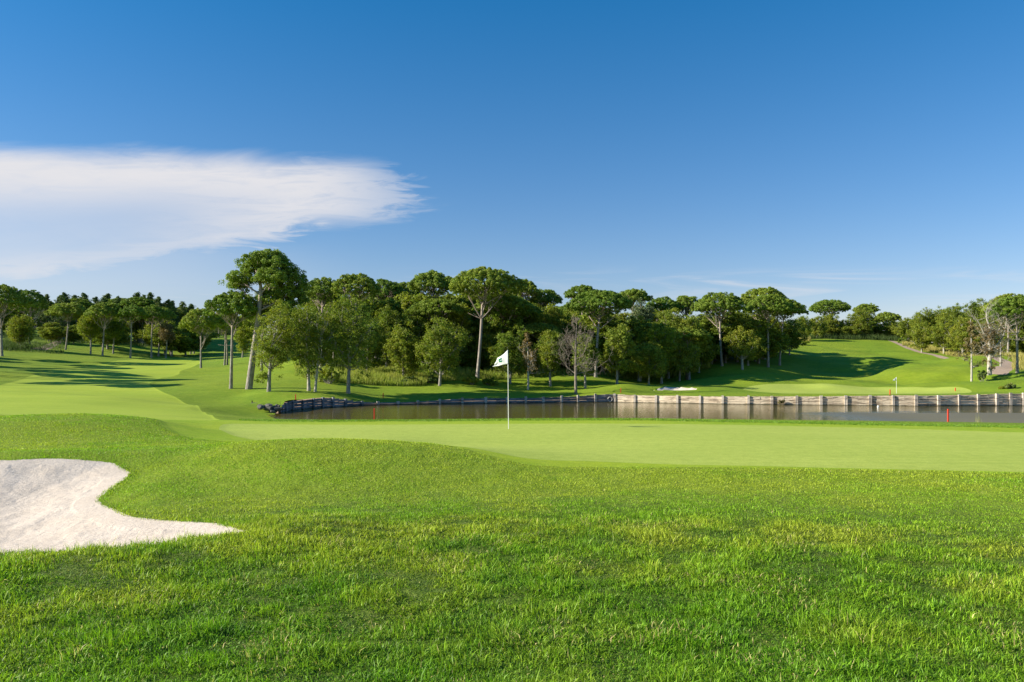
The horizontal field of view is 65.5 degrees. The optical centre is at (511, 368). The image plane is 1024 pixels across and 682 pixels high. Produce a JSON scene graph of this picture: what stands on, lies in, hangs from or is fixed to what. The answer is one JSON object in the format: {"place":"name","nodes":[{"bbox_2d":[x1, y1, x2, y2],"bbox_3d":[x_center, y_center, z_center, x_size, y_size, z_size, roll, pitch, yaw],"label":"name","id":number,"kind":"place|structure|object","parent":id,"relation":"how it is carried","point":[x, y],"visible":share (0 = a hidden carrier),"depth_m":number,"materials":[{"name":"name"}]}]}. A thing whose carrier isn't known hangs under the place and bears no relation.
{"place":"outdoors","nodes":[
{"label":"outdoors","id":0,"kind":"place"},
{"bbox_2d":[0,328,1023,681],"bbox_3d":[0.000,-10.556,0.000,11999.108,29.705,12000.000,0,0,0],"label":"ground","id":1,"kind":"structure","parent":0,"point":[818,360],"depth_m":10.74,"materials":[{"name":"green plant"}]},
{"bbox_2d":[0,284,36,355],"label":"umbrella pine","id":2,"kind":"object","parent":1,"relation":"on","point":[13,298],"visible":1,"depth_m":149.91,"materials":[{"name":"green plant"}]},
{"bbox_2d":[5,313,36,346],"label":"oak tree","id":3,"kind":"object","parent":1,"relation":"on","point":[20,330],"visible":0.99,"depth_m":167.16,"materials":[{"name":"green plant"}]},
{"bbox_2d":[8,289,48,343],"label":"umbrella pine","id":4,"kind":"object","parent":1,"relation":"on","point":[38,298],"visible":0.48,"depth_m":179.65,"materials":[{"name":"green plant"}]},
{"bbox_2d":[38,327,65,341],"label":"oak tree","id":5,"kind":"object","parent":1,"relation":"on","point":[51,333],"visible":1,"depth_m":189.80,"materials":[{"name":"green plant"}]},
{"bbox_2d":[43,301,87,349],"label":"umbrella pine","id":6,"kind":"object","parent":1,"relation":"on","point":[72,309],"visible":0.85,"depth_m":174.56,"materials":[{"name":"green plant"}]},
{"bbox_2d":[76,315,103,353],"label":"young tree","id":7,"kind":"object","parent":1,"relation":"on","point":[89,327],"visible":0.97,"depth_m":171.43,"materials":[{"name":"green plant"}]},
{"bbox_2d":[83,302,126,355],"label":"umbrella pine","id":8,"kind":"object","parent":1,"relation":"on","point":[103,310],"visible":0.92,"depth_m":169.92,"materials":[{"name":"green plant"}]},
{"bbox_2d":[88,324,130,348],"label":"oak tree","id":9,"kind":"object","parent":1,"relation":"on","point":[106,341],"visible":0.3,"depth_m":187.61,"materials":[{"name":"green plant"}]},
{"bbox_2d":[0,358,219,419],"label":"fairway","id":10,"kind":"structure","parent":1,"relation":"on","point":[121,387],"depth_m":86.01,"materials":[{"name":"green plant"}]},
{"bbox_2d":[104,317,125,353],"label":"oak tree","id":11,"kind":"object","parent":1,"relation":"on","point":[114,330],"visible":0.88,"depth_m":177.59,"materials":[{"name":"green plant"}]},
{"bbox_2d":[0,458,246,553],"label":"sand bunker","id":12,"kind":"object","parent":1,"relation":"on","point":[51,503],"visible":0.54,"depth_m":9.61},
{"bbox_2d":[115,304,148,357],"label":"umbrella pine","id":13,"kind":"object","parent":1,"relation":"on","point":[131,310],"visible":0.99,"depth_m":170.71,"materials":[{"name":"green plant"}]},
{"bbox_2d":[138,304,169,357],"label":"umbrella pine","id":14,"kind":"object","parent":1,"relation":"on","point":[155,311],"visible":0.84,"depth_m":176.84,"materials":[{"name":"green plant"}]},
{"bbox_2d":[157,322,175,357],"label":"young tree","id":15,"kind":"object","parent":1,"relation":"on","point":[169,335],"visible":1,"depth_m":177.70,"materials":[{"name":"green plant"}]},
{"bbox_2d":[144,325,196,355],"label":"oak tree","id":16,"kind":"object","parent":1,"relation":"on","point":[177,342],"visible":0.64,"depth_m":185.23,"materials":[{"name":"green plant"}]},
{"bbox_2d":[176,325,205,355],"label":"oak tree","id":17,"kind":"object","parent":1,"relation":"on","point":[195,343],"visible":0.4,"depth_m":190.56,"materials":[{"name":"green plant"}]},
{"bbox_2d":[177,307,225,367],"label":"umbrella pine","id":18,"kind":"object","parent":1,"relation":"on","point":[208,323],"visible":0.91,"depth_m":139.17,"materials":[{"name":"green plant"}]},
{"bbox_2d":[203,290,262,388],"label":"umbrella pine","id":19,"kind":"object","parent":1,"relation":"on","point":[246,308],"visible":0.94,"depth_m":91.26,"materials":[{"name":"green plant"}]},
{"bbox_2d":[233,314,253,357],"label":"young tree","id":20,"kind":"object","parent":1,"relation":"on","point":[241,336],"visible":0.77,"depth_m":167.35,"materials":[{"name":"green plant"}]},
{"bbox_2d":[218,248,313,388],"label":"umbrella pine","id":21,"kind":"object","parent":1,"relation":"on","point":[277,275],"visible":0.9,"depth_m":92.02,"materials":[{"name":"green plant"}]},
{"bbox_2d":[246,295,308,391],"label":"oak tree","id":22,"kind":"object","parent":1,"relation":"on","point":[268,346],"visible":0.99,"depth_m":87.49,"materials":[{"name":"green plant"}]},
{"bbox_2d":[283,301,326,390],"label":"oak tree","id":23,"kind":"object","parent":1,"relation":"on","point":[309,359],"visible":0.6,"depth_m":89.43,"materials":[{"name":"green plant"}]},
{"bbox_2d":[293,302,345,391],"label":"oak tree","id":24,"kind":"object","parent":1,"relation":"on","point":[322,335],"visible":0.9,"depth_m":88.87,"materials":[{"name":"green plant"}]},
{"bbox_2d":[278,397,362,412],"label":"retaining wall","id":25,"kind":"structure","parent":1,"relation":"on","point":[323,402],"depth_m":81.46,"materials":[{"name":"grey stone"}]},
{"bbox_2d":[304,277,345,367],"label":"umbrella pine","id":26,"kind":"object","parent":1,"relation":"on","point":[319,286],"visible":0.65,"depth_m":121.28,"materials":[{"name":"green plant"}]},
{"bbox_2d":[318,293,384,393],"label":"oak tree","id":27,"kind":"object","parent":1,"relation":"on","point":[353,333],"visible":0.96,"depth_m":89.82,"materials":[{"name":"green plant"}]},
{"bbox_2d":[330,273,380,365],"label":"umbrella pine","id":28,"kind":"object","parent":1,"relation":"on","point":[357,283],"visible":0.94,"depth_m":118.65,"materials":[{"name":"green plant"}]},
{"bbox_2d":[353,313,388,370],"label":"oak tree","id":29,"kind":"object","parent":1,"relation":"on","point":[370,355],"visible":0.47,"depth_m":111.61,"materials":[{"name":"green plant"}]},
{"bbox_2d":[345,297,409,365],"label":"oak tree","id":30,"kind":"object","parent":1,"relation":"on","point":[375,305],"visible":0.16,"depth_m":120.55,"materials":[{"name":"green plant"}]},
{"bbox_2d":[373,304,401,367],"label":"oak tree","id":31,"kind":"object","parent":1,"relation":"on","point":[386,324],"visible":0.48,"depth_m":116.42,"materials":[{"name":"green plant"}]},
{"bbox_2d":[369,278,407,300],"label":"umbrella pine","id":32,"kind":"object","parent":1,"relation":"on","point":[384,285],"visible":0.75,"depth_m":132.94,"materials":[{"name":"green plant"}]},
{"bbox_2d":[383,321,422,376],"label":"oak tree","id":33,"kind":"object","parent":1,"relation":"on","point":[405,341],"visible":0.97,"depth_m":107.26,"materials":[{"name":"green plant"}]},
{"bbox_2d":[392,309,429,365],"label":"oak tree","id":34,"kind":"object","parent":1,"relation":"on","point":[414,320],"visible":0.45,"depth_m":117.05,"materials":[{"name":"green plant"}]},
{"bbox_2d":[393,291,438,363],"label":"tree","id":35,"kind":"object","parent":1,"relation":"on","point":[409,301],"visible":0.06,"depth_m":124.59,"materials":[{"name":"green plant"}]},
{"bbox_2d":[407,270,451,297],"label":"umbrella pine","id":36,"kind":"object","parent":1,"relation":"on","point":[441,281],"visible":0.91,"depth_m":124.49,"materials":[{"name":"green plant"}]},
{"bbox_2d":[406,298,465,330],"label":"umbrella pine","id":37,"kind":"object","parent":1,"relation":"on","point":[445,305],"visible":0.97,"depth_m":116.97,"materials":[{"name":"green plant"}]},
{"bbox_2d":[413,315,471,385],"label":"oak tree","id":38,"kind":"object","parent":1,"relation":"on","point":[436,347],"visible":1,"depth_m":103.93,"materials":[{"name":"green plant"}]},
{"bbox_2d":[2,326,902,370],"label":"undergrowth","id":39,"kind":"object","parent":1,"relation":"on","point":[9,345],"visible":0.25,"depth_m":193.19,"materials":[{"name":"green plant"}]},
{"bbox_2d":[443,299,479,358],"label":"oak tree","id":40,"kind":"object","parent":1,"relation":"on","point":[459,319],"visible":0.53,"depth_m":119.21,"materials":[{"name":"green plant"}]},
{"bbox_2d":[448,266,527,377],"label":"umbrella pine","id":41,"kind":"object","parent":1,"relation":"on","point":[501,282],"visible":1,"depth_m":110.17,"materials":[{"name":"green plant"}]},
{"bbox_2d":[363,394,612,405],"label":"retaining wall","id":42,"kind":"structure","parent":1,"relation":"on","point":[587,398],"depth_m":92.81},
{"bbox_2d":[473,317,515,367],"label":"oak tree","id":43,"kind":"object","parent":1,"relation":"on","point":[492,338],"visible":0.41,"depth_m":118.61,"materials":[{"name":"green plant"}]},
{"bbox_2d":[471,293,533,371],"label":"umbrella pine","id":44,"kind":"object","parent":1,"relation":"on","point":[514,301],"visible":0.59,"depth_m":116.75,"materials":[{"name":"green plant"}]},
{"bbox_2d":[294,361,711,385],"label":"tall grass","id":45,"kind":"structure","parent":1,"relation":"on","point":[382,376],"depth_m":112.62,"materials":[{"name":"green plant"}]},
{"bbox_2d":[475,314,533,367],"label":"oak tree","id":46,"kind":"object","parent":1,"relation":"on","point":[492,324],"visible":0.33,"depth_m":117.91,"materials":[{"name":"green plant"}]},
{"bbox_2d":[490,325,526,383],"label":"oak tree","id":47,"kind":"object","parent":1,"relation":"on","point":[511,345],"visible":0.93,"depth_m":109.24,"materials":[{"name":"green plant"}]},
{"bbox_2d":[483,301,543,323],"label":"umbrella pine","id":48,"kind":"object","parent":1,"relation":"on","point":[536,311],"visible":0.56,"depth_m":118.26,"materials":[{"name":"green plant"}]},
{"bbox_2d":[510,279,541,300],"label":"umbrella pine","id":49,"kind":"object","parent":1,"relation":"on","point":[531,289],"visible":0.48,"depth_m":131.28,"materials":[{"name":"green plant"}]},
{"bbox_2d":[520,333,537,389],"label":"thin tree","id":50,"kind":"object","parent":1,"relation":"on","point":[528,347],"visible":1,"depth_m":104.78,"materials":[{"name":"green plant"}]},
{"bbox_2d":[521,322,559,372],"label":"umbrella pine","id":51,"kind":"object","parent":1,"relation":"on","point":[527,327],"visible":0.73,"depth_m":117.43,"materials":[{"name":"green plant"}]},
{"bbox_2d":[527,288,562,310],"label":"umbrella pine","id":52,"kind":"object","parent":1,"relation":"on","point":[548,297],"visible":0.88,"depth_m":134.09,"materials":[{"name":"green plant"}]},
{"bbox_2d":[531,328,567,385],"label":"oak tree","id":53,"kind":"object","parent":1,"relation":"on","point":[548,345],"visible":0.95,"depth_m":108.40,"materials":[{"name":"green plant"}]},
{"bbox_2d":[537,303,570,338],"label":"oak tree","id":54,"kind":"object","parent":1,"relation":"on","point":[551,316],"visible":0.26,"depth_m":123.09,"materials":[{"name":"green plant"}]},
{"bbox_2d":[543,314,612,393],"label":"bare tree","id":55,"kind":"object","parent":1,"relation":"on","point":[569,341],"visible":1,"depth_m":97.41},
{"bbox_2d":[563,284,597,314],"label":"umbrella pine","id":56,"kind":"object","parent":1,"relation":"on","point":[571,293],"visible":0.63,"depth_m":138.46,"materials":[{"name":"green plant"}]},
{"bbox_2d":[560,315,603,357],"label":"oak tree","id":57,"kind":"object","parent":1,"relation":"on","point":[571,328],"visible":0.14,"depth_m":121.11,"materials":[{"name":"green plant"}]},
{"bbox_2d":[570,333,602,388],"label":"oak tree","id":58,"kind":"object","parent":1,"relation":"on","point":[590,348],"visible":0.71,"depth_m":104.98,"materials":[{"name":"green plant"}]},
{"bbox_2d":[158,419,1023,472],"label":"fringe","id":59,"kind":"object","parent":1,"relation":"on","point":[203,429],"visible":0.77,"depth_m":21.59,"materials":[{"name":"green plant"}]},
{"bbox_2d":[563,311,624,369],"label":"oak tree","id":60,"kind":"object","parent":1,"relation":"on","point":[586,319],"visible":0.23,"depth_m":120.38,"materials":[{"name":"green plant"}]},
{"bbox_2d":[563,289,632,376],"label":"umbrella pine","id":61,"kind":"object","parent":1,"relation":"on","point":[593,300],"visible":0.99,"depth_m":114.96,"materials":[{"name":"green plant"}]},
{"bbox_2d":[573,317,625,370],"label":"oak tree","id":62,"kind":"object","parent":1,"relation":"on","point":[603,336],"visible":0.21,"depth_m":119.48,"materials":[{"name":"green plant"}]},
{"bbox_2d":[599,322,635,383],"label":"oak tree","id":63,"kind":"object","parent":1,"relation":"on","point":[619,343],"visible":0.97,"depth_m":106.28,"materials":[{"name":"green plant"}]},
{"bbox_2d":[219,424,1023,471],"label":"putting green","id":64,"kind":"object","parent":1,"relation":"on","point":[810,446],"visible":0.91,"depth_m":17.25,"materials":[{"name":"green plant"}]},
{"bbox_2d":[620,288,652,312],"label":"umbrella pine","id":65,"kind":"object","parent":1,"relation":"on","point":[634,294],"visible":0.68,"depth_m":134.52,"materials":[{"name":"green plant"}]},
{"bbox_2d":[625,298,655,321],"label":"oak tree","id":66,"kind":"object","parent":1,"relation":"on","point":[647,314],"visible":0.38,"depth_m":127.41,"materials":[{"name":"green plant"}]},
{"bbox_2d":[609,315,683,380],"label":"oak tree","id":67,"kind":"object","parent":1,"relation":"on","point":[633,323],"visible":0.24,"depth_m":119.52,"materials":[{"name":"green plant"}]},
{"bbox_2d":[627,341,668,384],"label":"oak tree","id":68,"kind":"object","parent":1,"relation":"on","point":[655,356],"visible":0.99,"depth_m":114.01,"materials":[{"name":"green plant"}]},
{"bbox_2d":[636,322,678,383],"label":"tree","id":69,"kind":"object","parent":1,"relation":"on","point":[668,342],"visible":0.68,"depth_m":116.87,"materials":[{"name":"green plant"}]},
{"bbox_2d":[644,296,680,312],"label":"umbrella pine","id":70,"kind":"object","parent":1,"relation":"on","point":[663,304],"visible":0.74,"depth_m":138.67,"materials":[{"name":"green plant"}]},
{"bbox_2d":[656,307,686,378],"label":"oak tree","id":71,"kind":"object","parent":1,"relation":"on","point":[665,317],"visible":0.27,"depth_m":125.08,"materials":[{"name":"green plant"}]},
{"bbox_2d":[664,338,702,380],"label":"oak tree","id":72,"kind":"object","parent":1,"relation":"on","point":[683,358],"visible":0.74,"depth_m":118.99,"materials":[{"name":"green plant"}]},
{"bbox_2d":[674,295,700,318],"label":"umbrella pine","id":73,"kind":"object","parent":1,"relation":"on","point":[685,302],"visible":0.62,"depth_m":140.47,"materials":[{"name":"green plant"}]},
{"bbox_2d":[675,310,711,379],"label":"oak tree","id":74,"kind":"object","parent":1,"relation":"on","point":[690,322],"visible":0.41,"depth_m":122.87,"materials":[{"name":"green plant"}]},
{"bbox_2d":[675,327,712,379],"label":"umbrella pine","id":75,"kind":"object","parent":1,"relation":"on","point":[704,334],"visible":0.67,"depth_m":121.64,"materials":[{"name":"green plant"}]},
{"bbox_2d":[697,338,721,372],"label":"oak tree","id":76,"kind":"object","parent":1,"relation":"on","point":[706,357],"visible":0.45,"depth_m":125.05,"materials":[{"name":"green plant"}]},
{"bbox_2d":[696,313,736,363],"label":"oak tree","id":77,"kind":"object","parent":1,"relation":"on","point":[705,322],"visible":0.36,"depth_m":134.53,"materials":[{"name":"green plant"}]},
{"bbox_2d":[690,292,748,365],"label":"umbrella pine","id":78,"kind":"object","parent":1,"relation":"on","point":[707,304],"visible":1,"depth_m":129.94,"materials":[{"name":"green plant"}]},
{"bbox_2d":[721,325,760,369],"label":"oak tree","id":79,"kind":"object","parent":1,"relation":"on","point":[743,347],"visible":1,"depth_m":127.19,"materials":[{"name":"green plant"}]},
{"bbox_2d":[718,311,772,363],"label":"oak tree","id":80,"kind":"object","parent":1,"relation":"on","point":[745,321],"visible":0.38,"depth_m":133.76,"materials":[{"name":"green plant"}]},
{"bbox_2d":[724,327,769,365],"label":"oak tree","id":81,"kind":"object","parent":1,"relation":"on","point":[759,337],"visible":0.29,"depth_m":131.92,"materials":[{"name":"green plant"}]},
{"bbox_2d":[740,286,788,358],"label":"umbrella pine","id":82,"kind":"object","parent":1,"relation":"on","point":[747,297],"visible":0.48,"depth_m":144.81,"materials":[{"name":"green plant"}]},
{"bbox_2d":[743,294,795,366],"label":"umbrella pine","id":83,"kind":"object","parent":1,"relation":"on","point":[765,306],"visible":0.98,"depth_m":133.89,"materials":[{"name":"green plant"}]},
{"bbox_2d":[761,327,789,364],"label":"oak tree","id":84,"kind":"object","parent":1,"relation":"on","point":[778,345],"visible":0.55,"depth_m":137.27,"materials":[{"name":"green plant"}]},
{"bbox_2d":[767,298,808,365],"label":"umbrella pine","id":85,"kind":"object","parent":1,"relation":"on","point":[800,308],"visible":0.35,"depth_m":138.24,"materials":[{"name":"green plant"}]},
{"bbox_2d":[782,318,807,354],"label":"oak tree","id":86,"kind":"object","parent":1,"relation":"on","point":[794,333],"visible":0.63,"depth_m":148.83,"materials":[{"name":"green plant"}]},
{"bbox_2d":[613,393,1023,405],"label":"retaining wall","id":87,"kind":"structure","parent":1,"relation":"on","point":[940,400],"depth_m":86.93,"materials":[{"name":"grey wood"}]},
{"bbox_2d":[810,315,829,336],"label":"oak tree","id":88,"kind":"object","parent":1,"relation":"on","point":[821,324],"visible":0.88,"depth_m":195.00,"materials":[{"name":"green plant"}]},
{"bbox_2d":[808,299,850,315],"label":"umbrella pine","id":89,"kind":"object","parent":1,"relation":"on","point":[832,306],"visible":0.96,"depth_m":203.83,"materials":[{"name":"green plant"}]},
{"bbox_2d":[743,383,971,393],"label":"putting green","id":90,"kind":"object","parent":1,"relation":"on","point":[822,388],"visible":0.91,"depth_m":106.87,"materials":[{"name":"green plant"}]},
{"bbox_2d":[846,307,881,333],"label":"oak tree","id":91,"kind":"object","parent":1,"relation":"on","point":[860,319],"visible":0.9,"depth_m":198.87,"materials":[{"name":"green plant"}]},
{"bbox_2d":[891,317,914,338],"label":"oak tree","id":92,"kind":"object","parent":1,"relation":"on","point":[902,324],"visible":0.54,"depth_m":191.60,"materials":[{"name":"green plant"}]},
{"bbox_2d":[799,336,1023,369],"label":"golden grass","id":93,"kind":"structure","parent":1,"relation":"on","point":[948,353],"depth_m":159.46,"materials":[{"name":"plant"}]},
{"bbox_2d":[909,322,932,352],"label":"oak tree","id":94,"kind":"object","parent":1,"relation":"on","point":[920,333],"visible":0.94,"depth_m":167.37,"materials":[{"name":"green plant"}]},
{"bbox_2d":[909,307,938,342],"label":"oak tree","id":95,"kind":"object","parent":1,"relation":"on","point":[917,319],"visible":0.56,"depth_m":184.93,"materials":[{"name":"green plant"}]},
{"bbox_2d":[925,313,958,353],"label":"oak tree","id":96,"kind":"object","parent":1,"relation":"on","point":[937,336],"visible":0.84,"depth_m":164.31,"materials":[{"name":"green plant"}]},
{"bbox_2d":[943,314,979,355],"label":"oak tree","id":97,"kind":"object","parent":1,"relation":"on","point":[960,334],"visible":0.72,"depth_m":157.68,"materials":[{"name":"green plant"}]},
{"bbox_2d":[953,319,986,380],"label":"thin tree","id":98,"kind":"object","parent":1,"relation":"on","point":[974,345],"visible":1,"depth_m":115.86,"materials":[{"name":"green plant"}]},
{"bbox_2d":[957,297,994,329],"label":"oak tree","id":99,"kind":"object","parent":1,"relation":"on","point":[974,309],"visible":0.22,"depth_m":171.81,"materials":[{"name":"green plant"}]},
{"bbox_2d":[963,296,1023,374],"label":"forked tree","id":100,"kind":"object","parent":1,"relation":"on","point":[991,350],"visible":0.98,"depth_m":117.82,"materials":[{"name":"grey plant"}]},
{"bbox_2d":[985,294,1023,372],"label":"umbrella pine","id":101,"kind":"object","parent":1,"relation":"on","point":[1015,304],"visible":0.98,"depth_m":118.60,"materials":[{"name":"green plant"}]},
{"bbox_2d":[0,0,1023,412],"label":"sky","id":102,"kind":"structure","parent":0,"point":[855,153],"materials":[{"name":"blue"}]},
{"bbox_2d":[239,417,1023,428],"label":"bank grass","id":103,"kind":"structure","parent":0,"point":[727,420],"depth_m":24.97,"materials":[{"name":"green plant"}]},
{"bbox_2d":[267,402,1023,422],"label":"pond water","id":104,"kind":"structure","parent":0,"point":[1004,414],"depth_m":73.00,"materials":[{"name":"brown liquid"}]},
{"bbox_2d":[889,340,1011,374],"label":"path","id":105,"kind":"structure","parent":0,"point":[1005,368],"depth_m":133.61,"materials":[{"name":"beige sand"}]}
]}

